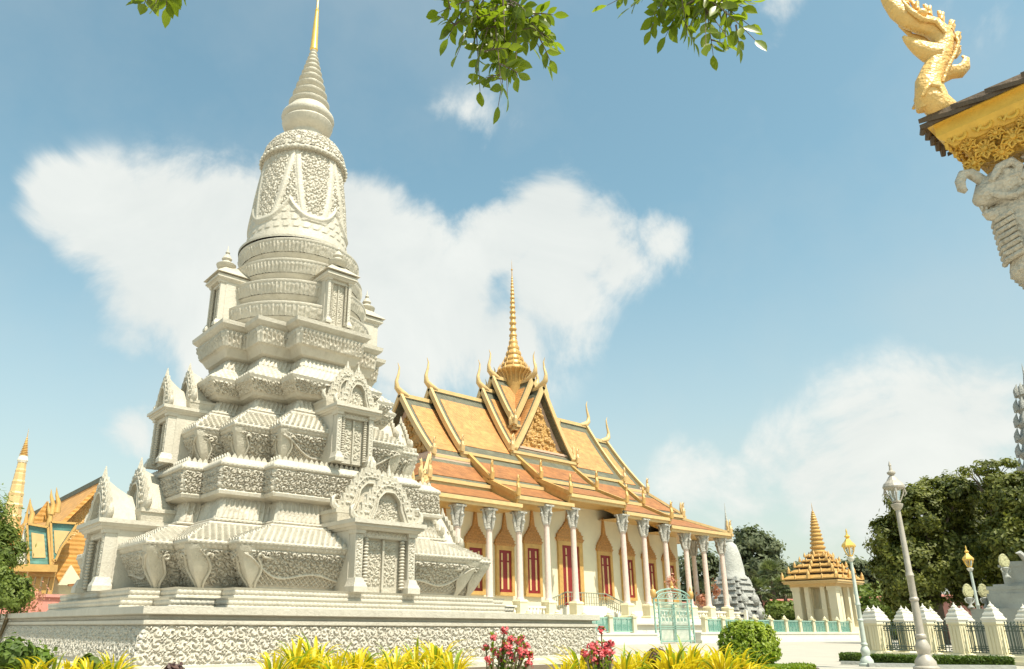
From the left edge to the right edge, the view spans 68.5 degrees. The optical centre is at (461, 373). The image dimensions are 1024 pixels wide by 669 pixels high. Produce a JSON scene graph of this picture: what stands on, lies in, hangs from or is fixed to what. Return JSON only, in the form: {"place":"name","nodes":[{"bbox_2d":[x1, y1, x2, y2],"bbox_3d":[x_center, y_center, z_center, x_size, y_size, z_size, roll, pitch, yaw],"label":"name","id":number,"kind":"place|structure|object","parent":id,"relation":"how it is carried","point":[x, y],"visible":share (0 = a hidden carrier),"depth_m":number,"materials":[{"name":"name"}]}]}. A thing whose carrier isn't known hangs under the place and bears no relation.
{"place":"outdoors","nodes":[
{"label":"outdoors","id":0,"kind":"place"},
{"bbox_2d":[0,594,63,613],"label":"pink garden wall","id":1,"kind":"structure","parent":0,"point":[53,598],"depth_m":44.80,"materials":[{"name":"paint"}]},
{"bbox_2d":[0,0,1023,595],"label":"sky","id":2,"kind":"structure","parent":0,"point":[771,292],"materials":[{"name":"blue"}]},
{"bbox_2d":[49,639,1023,668],"bbox_3d":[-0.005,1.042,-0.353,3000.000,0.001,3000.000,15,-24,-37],"label":"ground","id":3,"kind":"structure","parent":0,"point":[822,655],"depth_m":41.24,"materials":[{"name":"stone"}]},
{"bbox_2d":[3,430,28,528],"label":"palace spire","id":4,"kind":"structure","parent":3,"relation":"on","point":[17,486],"depth_m":74.72,"materials":[{"name":"gold metal"}]},
{"bbox_2d":[0,483,36,572],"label":"feathery tree","id":5,"kind":"object","parent":3,"relation":"on","point":[9,533],"visible":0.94,"depth_m":33.48,"materials":[{"name":"green plant"}]},
{"bbox_2d":[0,558,41,637],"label":"green garden bush","id":6,"kind":"object","parent":3,"relation":"on","point":[16,592],"visible":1,"depth_m":29.65,"materials":[{"name":"green plant"}]},
{"bbox_2d":[0,632,42,668],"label":"green shrub","id":7,"kind":"object","parent":3,"relation":"on","point":[11,651],"visible":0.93,"depth_m":6.60,"materials":[{"name":"green plant"}]},
{"bbox_2d":[22,500,29,525],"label":"spire","id":8,"kind":"structure","parent":3,"relation":"on","point":[25,518],"depth_m":73.09,"materials":[{"name":"gold metal"}]},
{"bbox_2d":[5,581,51,613],"bbox_3d":[-21.259,11.630,36.738,2.815,3.571,2.532,15,-24,-37],"label":"bougainvillea bush","id":9,"kind":"object","parent":3,"relation":"on","point":[36,600],"visible":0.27,"depth_m":36.75,"materials":[{"name":"pink plant"}]},
{"bbox_2d":[6,656,68,668],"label":"yellow croton","id":10,"kind":"object","parent":3,"relation":"on","point":[28,664],"visible":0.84,"depth_m":6.51,"materials":[{"name":"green plant"}]},
{"bbox_2d":[30,644,57,668],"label":"green shrub","id":11,"kind":"object","parent":3,"relation":"on","point":[46,656],"visible":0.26,"depth_m":6.92,"materials":[{"name":"green plant"}]},
{"bbox_2d":[26,651,79,668],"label":"yellow croton","id":12,"kind":"object","parent":3,"relation":"on","point":[54,664],"visible":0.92,"depth_m":6.57,"materials":[{"name":"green plant"}]},
{"bbox_2d":[10,476,101,594],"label":"palace building","id":13,"kind":"structure","parent":3,"relation":"on","point":[54,534],"depth_m":50.04,"materials":[{"name":"orange paint"}]},
{"bbox_2d":[63,655,78,668],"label":"yellow croton","id":14,"kind":"object","parent":3,"relation":"on","point":[66,665],"visible":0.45,"depth_m":6.87,"materials":[{"name":"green plant"}]},
{"bbox_2d":[76,653,100,668],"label":"green shrub","id":15,"kind":"object","parent":3,"relation":"on","point":[91,656],"visible":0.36,"depth_m":6.90,"materials":[{"name":"green plant"}]},
{"bbox_2d":[65,657,120,668],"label":"yellow croton","id":16,"kind":"object","parent":3,"relation":"on","point":[85,664],"visible":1,"depth_m":6.72,"materials":[{"name":"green plant"}]},
{"bbox_2d":[95,650,143,668],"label":"yellow croton","id":17,"kind":"object","parent":3,"relation":"on","point":[117,665],"visible":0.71,"depth_m":7.08,"materials":[{"name":"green plant"}]},
{"bbox_2d":[162,659,184,668],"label":"purple plant","id":18,"kind":"object","parent":3,"relation":"on","point":[173,666],"visible":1,"depth_m":7.15,"materials":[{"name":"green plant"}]},
{"bbox_2d":[246,651,305,668],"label":"yellow croton","id":19,"kind":"object","parent":3,"relation":"on","point":[276,665],"visible":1,"depth_m":7.39,"materials":[{"name":"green plant"}]},
{"bbox_2d":[0,0,603,668],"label":"marble stupa","id":20,"kind":"object","parent":3,"relation":"on","point":[280,494],"visible":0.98,"depth_m":24.67,"materials":[{"name":"white stone"}]},
{"bbox_2d":[312,645,368,668],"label":"yellow croton","id":21,"kind":"object","parent":3,"relation":"on","point":[336,664],"visible":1,"depth_m":7.50,"materials":[{"name":"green plant"}]},
{"bbox_2d":[360,644,421,668],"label":"yellow croton","id":22,"kind":"object","parent":3,"relation":"on","point":[395,661],"visible":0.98,"depth_m":7.66,"materials":[{"name":"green plant"}]},
{"bbox_2d":[125,0,766,123],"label":"overhanging tree","id":23,"kind":"object","parent":3,"relation":"on","point":[493,21],"visible":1,"depth_m":5.24,"materials":[{"name":"green plant"}]},
{"bbox_2d":[426,646,476,668],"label":"yellow croton","id":24,"kind":"object","parent":3,"relation":"on","point":[448,664],"visible":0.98,"depth_m":7.66,"materials":[{"name":"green plant"}]},
{"bbox_2d":[482,626,533,668],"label":"red flowering plant","id":25,"kind":"object","parent":3,"relation":"on","point":[504,649],"visible":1,"depth_m":7.77,"materials":[{"name":"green plant"}]},
{"bbox_2d":[391,269,748,640],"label":"temple hall","id":26,"kind":"structure","parent":3,"relation":"on","point":[546,510],"depth_m":72.16,"materials":[{"name":"orange paint"}]},
{"bbox_2d":[463,512,485,594],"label":"window","id":27,"kind":"structure","parent":26,"relation":"in","point":[474,540],"depth_m":63.18,"materials":[{"name":"gold metal"}]},
{"bbox_2d":[493,513,515,595],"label":"window","id":28,"kind":"structure","parent":26,"relation":"in","point":[504,543],"depth_m":64.77,"materials":[{"name":"gold metal"}]},
{"bbox_2d":[522,511,542,596],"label":"window","id":29,"kind":"structure","parent":26,"relation":"in","point":[532,541],"depth_m":66.88,"materials":[{"name":"gold metal"}]},
{"bbox_2d":[595,518,614,599],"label":"window","id":30,"kind":"structure","parent":26,"relation":"in","point":[603,548],"depth_m":72.79,"materials":[{"name":"gold metal"}]},
{"bbox_2d":[618,532,637,600],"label":"window","id":31,"kind":"structure","parent":26,"relation":"in","point":[631,554],"depth_m":74.92,"materials":[{"name":"gold metal"}]},
{"bbox_2d":[640,535,658,601],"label":"window","id":32,"kind":"structure","parent":26,"relation":"in","point":[652,558],"depth_m":77.16,"materials":[{"name":"gold metal"}]},
{"bbox_2d":[661,541,678,602],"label":"window","id":33,"kind":"structure","parent":26,"relation":"in","point":[672,560],"depth_m":79.20,"materials":[{"name":"gold metal"}]},
{"bbox_2d":[580,626,616,668],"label":"red flowering plant","id":34,"kind":"object","parent":3,"relation":"on","point":[599,662],"visible":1,"depth_m":7.64,"materials":[{"name":"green plant"}]},
{"bbox_2d":[592,643,656,668],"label":"yellow croton","id":35,"kind":"object","parent":3,"relation":"on","point":[624,663],"visible":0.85,"depth_m":7.80,"materials":[{"name":"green plant"}]},
{"bbox_2d":[453,662,818,668],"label":"planting bed","id":36,"kind":"object","parent":3,"relation":"on","point":[546,666],"visible":0.14,"depth_m":21.83,"materials":[{"name":"soil"}]},
{"bbox_2d":[267,638,330,668],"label":"yellow croton","id":37,"kind":"object","parent":36,"relation":"on","point":[297,652],"visible":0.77,"depth_m":7.76,"materials":[{"name":"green plant"}]},
{"bbox_2d":[287,631,344,668],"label":"yellow croton","id":38,"kind":"object","parent":36,"relation":"on","point":[306,647],"visible":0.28,"depth_m":8.26,"materials":[{"name":"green plant"}]},
{"bbox_2d":[305,651,346,668],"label":"yellow croton","id":39,"kind":"object","parent":36,"relation":"on","point":[309,666],"visible":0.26,"depth_m":7.95,"materials":[{"name":"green plant"}]},
{"bbox_2d":[323,659,373,668],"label":"yellow croton","id":40,"kind":"object","parent":36,"relation":"on","point":[355,666],"visible":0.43,"depth_m":7.75,"materials":[{"name":"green plant"}]},
{"bbox_2d":[330,646,382,668],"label":"yellow croton","id":41,"kind":"object","parent":36,"relation":"on","point":[361,656],"visible":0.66,"depth_m":7.86,"materials":[{"name":"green plant"}]},
{"bbox_2d":[356,647,394,668],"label":"yellow croton","id":42,"kind":"object","parent":36,"relation":"on","point":[383,662],"visible":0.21,"depth_m":8.36,"materials":[{"name":"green plant"}]},
{"bbox_2d":[385,638,442,668],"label":"yellow croton","id":43,"kind":"object","parent":36,"relation":"on","point":[414,658],"visible":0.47,"depth_m":7.89,"materials":[{"name":"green plant"}]},
{"bbox_2d":[401,656,457,668],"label":"yellow croton","id":44,"kind":"object","parent":36,"relation":"on","point":[439,662],"visible":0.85,"depth_m":7.67,"materials":[{"name":"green plant"}]},
{"bbox_2d":[411,638,464,668],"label":"yellow croton","id":45,"kind":"object","parent":36,"relation":"on","point":[435,651],"visible":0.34,"depth_m":8.26,"materials":[{"name":"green plant"}]},
{"bbox_2d":[539,657,584,668],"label":"yellow croton","id":46,"kind":"object","parent":36,"relation":"on","point":[571,666],"visible":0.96,"depth_m":7.86,"materials":[{"name":"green plant"}]},
{"bbox_2d":[554,645,597,668],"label":"yellow croton","id":47,"kind":"object","parent":36,"relation":"on","point":[573,654],"visible":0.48,"depth_m":8.18,"materials":[{"name":"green plant"}]},
{"bbox_2d":[612,647,665,668],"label":"yellow croton","id":48,"kind":"object","parent":36,"relation":"on","point":[638,658],"visible":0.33,"depth_m":8.07,"materials":[{"name":"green plant"}]},
{"bbox_2d":[644,646,668,668],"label":"purple plant","id":49,"kind":"object","parent":36,"relation":"on","point":[655,653],"visible":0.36,"depth_m":8.12,"materials":[{"name":"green plant"}]},
{"bbox_2d":[648,633,711,668],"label":"yellow croton","id":50,"kind":"object","parent":36,"relation":"on","point":[693,651],"visible":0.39,"depth_m":8.02,"materials":[{"name":"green plant"}]},
{"bbox_2d":[684,655,712,668],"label":"yellow croton","id":51,"kind":"object","parent":36,"relation":"on","point":[694,662],"visible":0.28,"depth_m":7.86,"materials":[{"name":"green plant"}]},
{"bbox_2d":[680,645,733,667],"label":"yellow croton","id":52,"kind":"object","parent":36,"relation":"on","point":[706,655],"visible":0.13,"depth_m":8.24,"materials":[{"name":"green plant"}]},
{"bbox_2d":[716,619,782,664],"bbox_3d":[9.076,8.538,23.649,1.943,1.556,1.937,15,-24,-37],"label":"round bush","id":53,"kind":"object","parent":36,"relation":"on","point":[741,635],"visible":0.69,"depth_m":23.17,"materials":[{"name":"green plant"}]},
{"bbox_2d":[725,642,776,668],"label":"yellow croton","id":54,"kind":"object","parent":36,"relation":"on","point":[751,665],"visible":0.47,"depth_m":8.13,"materials":[{"name":"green plant"}]},
{"bbox_2d":[753,662,816,668],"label":"hedge","id":55,"kind":"object","parent":36,"relation":"on","point":[796,665],"visible":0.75,"depth_m":20.68,"materials":[{"name":"green plant"}]},
{"bbox_2d":[614,648,660,668],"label":"yellow croton","id":56,"kind":"object","parent":3,"relation":"on","point":[632,662],"visible":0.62,"depth_m":7.89,"materials":[{"name":"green plant"}]},
{"bbox_2d":[635,658,686,668],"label":"yellow croton","id":57,"kind":"object","parent":3,"relation":"on","point":[663,664],"visible":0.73,"depth_m":7.67,"materials":[{"name":"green plant"}]},
{"bbox_2d":[664,573,680,634],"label":"bougainvillea shrub","id":58,"kind":"object","parent":3,"relation":"on","point":[672,579],"visible":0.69,"depth_m":64.97,"materials":[{"name":"pink plant"}]},
{"bbox_2d":[650,581,695,643],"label":"iron gate","id":59,"kind":"structure","parent":3,"relation":"on","point":[673,616],"depth_m":59.93,"materials":[{"name":"teal metal"}]},
{"bbox_2d":[649,639,706,668],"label":"yellow croton","id":60,"kind":"object","parent":3,"relation":"on","point":[670,658],"visible":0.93,"depth_m":7.70,"materials":[{"name":"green plant"}]},
{"bbox_2d":[525,609,860,644],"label":"garden fence","id":61,"kind":"object","parent":3,"relation":"on","point":[798,629],"visible":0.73,"depth_m":64.99,"materials":[{"name":"white paint"}]},
{"bbox_2d":[678,543,719,601],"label":"leafy tree","id":62,"kind":"object","parent":3,"relation":"on","point":[713,564],"visible":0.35,"depth_m":123.27,"materials":[{"name":"green plant"}]},
{"bbox_2d":[694,578,720,607],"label":"bougainvillea shrub","id":63,"kind":"object","parent":3,"relation":"on","point":[701,599],"visible":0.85,"depth_m":80.36,"materials":[{"name":"pink plant"}]},
{"bbox_2d":[692,642,750,668],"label":"yellow croton","id":64,"kind":"object","parent":3,"relation":"on","point":[716,662],"visible":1,"depth_m":7.56,"materials":[{"name":"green plant"}]},
{"bbox_2d":[706,643,771,668],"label":"yellow croton","id":65,"kind":"object","parent":3,"relation":"on","point":[746,664],"visible":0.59,"depth_m":7.79,"materials":[{"name":"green plant"}]},
{"bbox_2d":[711,503,767,619],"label":"grey stupa","id":66,"kind":"object","parent":3,"relation":"on","point":[743,595],"visible":0.55,"depth_m":98.52,"materials":[{"name":"stone"}]},
{"bbox_2d":[733,524,791,590],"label":"leafy tree","id":67,"kind":"object","parent":3,"relation":"on","point":[749,542],"visible":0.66,"depth_m":115.12,"materials":[{"name":"green plant"}]},
{"bbox_2d":[750,576,775,607],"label":"fan palm","id":68,"kind":"object","parent":3,"relation":"on","point":[758,582],"visible":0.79,"depth_m":100.40,"materials":[{"name":"green plant"}]},
{"bbox_2d":[756,557,786,599],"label":"fan palm","id":69,"kind":"object","parent":3,"relation":"on","point":[769,565],"visible":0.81,"depth_m":105.72,"materials":[{"name":"green plant"}]},
{"bbox_2d":[764,599,780,615],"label":"olive shrub","id":70,"kind":"object","parent":3,"relation":"on","point":[772,601],"visible":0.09,"depth_m":99.20,"materials":[{"name":"green plant"}]},
{"bbox_2d":[762,600,795,620],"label":"olive shrub","id":71,"kind":"object","parent":3,"relation":"on","point":[787,611],"visible":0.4,"depth_m":88.56,"materials":[{"name":"green plant"}]},
{"bbox_2d":[761,561,800,598],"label":"leafy tree","id":72,"kind":"object","parent":3,"relation":"on","point":[779,592],"visible":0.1,"depth_m":123.52,"materials":[{"name":"green plant"}]},
{"bbox_2d":[770,574,792,601],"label":"fan palm","id":73,"kind":"object","parent":3,"relation":"on","point":[786,592],"visible":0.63,"depth_m":100.99,"materials":[{"name":"green plant"}]},
{"bbox_2d":[780,504,864,637],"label":"gold roofed pavilion","id":74,"kind":"structure","parent":3,"relation":"on","point":[820,583],"depth_m":81.87,"materials":[{"name":"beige paint"}]},
{"bbox_2d":[838,652,861,660],"bbox_3d":[14.246,10.269,27.139,0.718,0.456,1.033,8,-20,-23],"label":"clipped hedge","id":75,"kind":"object","parent":3,"relation":"on","point":[849,656],"visible":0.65,"depth_m":27.04,"materials":[{"name":"green plant"}]},
{"bbox_2d":[841,530,873,666],"bbox_3d":[12.883,7.218,24.450,0.483,4.317,0.483,15,-24,-37],"label":"street lamp","id":76,"kind":"object","parent":3,"relation":"on","point":[848,545],"visible":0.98,"depth_m":24.29,"materials":[{"name":"white metal"}]},
{"bbox_2d":[837,554,880,586],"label":"leafy tree","id":77,"kind":"object","parent":3,"relation":"on","point":[860,564],"visible":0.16,"depth_m":119.39,"materials":[{"name":"green plant"}]},
{"bbox_2d":[857,580,882,596],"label":"leafy tree","id":78,"kind":"object","parent":3,"relation":"on","point":[863,589],"visible":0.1,"depth_m":104.93,"materials":[{"name":"green plant"}]},
{"bbox_2d":[859,589,892,638],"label":"olive shrub","id":79,"kind":"object","parent":3,"relation":"on","point":[868,599],"visible":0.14,"depth_m":87.47,"materials":[{"name":"green plant"}]},
{"bbox_2d":[870,653,916,663],"bbox_3d":[14.621,9.603,25.141,0.741,0.480,1.678,10,-21,-27],"label":"clipped hedge","id":80,"kind":"object","parent":3,"relation":"on","point":[892,658],"visible":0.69,"depth_m":25.02,"materials":[{"name":"green plant"}]},
{"bbox_2d":[884,603,910,639],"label":"olive shrub","id":81,"kind":"object","parent":3,"relation":"on","point":[889,615],"visible":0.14,"depth_m":82.96,"materials":[{"name":"green plant"}]},
{"bbox_2d":[882,462,940,668],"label":"street lamp","id":82,"kind":"object","parent":3,"relation":"on","point":[893,485],"visible":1,"depth_m":21.98,"materials":[{"name":"silver metal"}]},
{"bbox_2d":[840,661,1016,668],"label":"stone kerb","id":83,"kind":"structure","parent":3,"relation":"on","point":[940,666],"depth_m":22.41,"materials":[{"name":"beige stone"}]},
{"bbox_2d":[862,469,1003,644],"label":"tree","id":84,"kind":"object","parent":3,"relation":"on","point":[940,532],"visible":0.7,"depth_m":62.06,"materials":[{"name":"green plant"}]},
{"bbox_2d":[862,601,1023,665],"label":"railing fence","id":85,"kind":"object","parent":3,"relation":"on","point":[961,626],"visible":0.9,"depth_m":27.89,"materials":[{"name":"white paint"}]},
{"bbox_2d":[962,546,979,608],"bbox_3d":[26.394,11.486,38.443,0.595,5.320,0.595,15,-24,-37],"label":"street lamp","id":86,"kind":"object","parent":3,"relation":"on","point":[968,558],"visible":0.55,"depth_m":38.83,"materials":[{"name":"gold paint"}]},
{"bbox_2d":[932,654,1016,667],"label":"clipped hedge","id":87,"kind":"object","parent":3,"relation":"on","point":[950,659],"visible":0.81,"depth_m":23.76,"materials":[{"name":"green plant"}]},
{"bbox_2d":[955,458,1020,516],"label":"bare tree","id":88,"kind":"object","parent":3,"relation":"on","point":[987,465],"visible":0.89,"depth_m":60.53,"materials":[{"name":"green plant"}]},
{"bbox_2d":[962,469,1023,587],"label":"tree","id":89,"kind":"object","parent":3,"relation":"on","point":[1002,499],"visible":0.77,"depth_m":56.78,"materials":[{"name":"green plant"}]},
{"bbox_2d":[962,551,1023,652],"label":"stone monument","id":90,"kind":"object","parent":3,"relation":"on","point":[1006,598],"visible":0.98,"depth_m":31.01,"materials":[{"name":"grey stone"}]},
{"bbox_2d":[682,594,984,639],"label":"pink boundary wall","id":91,"kind":"structure","parent":0,"point":[945,606],"depth_m":89.97,"materials":[{"name":"paint"}]},
{"bbox_2d":[881,0,1023,289],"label":"ornate pavilion","id":92,"kind":"structure","parent":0,"point":[982,130],"depth_m":6.23,"materials":[{"name":"gold paint"}]},
{"bbox_2d":[1013,363,1023,472],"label":"stone tower","id":93,"kind":"structure","parent":0,"point":[1018,392],"depth_m":77.23,"materials":[{"name":"grey stone"}]}
]}

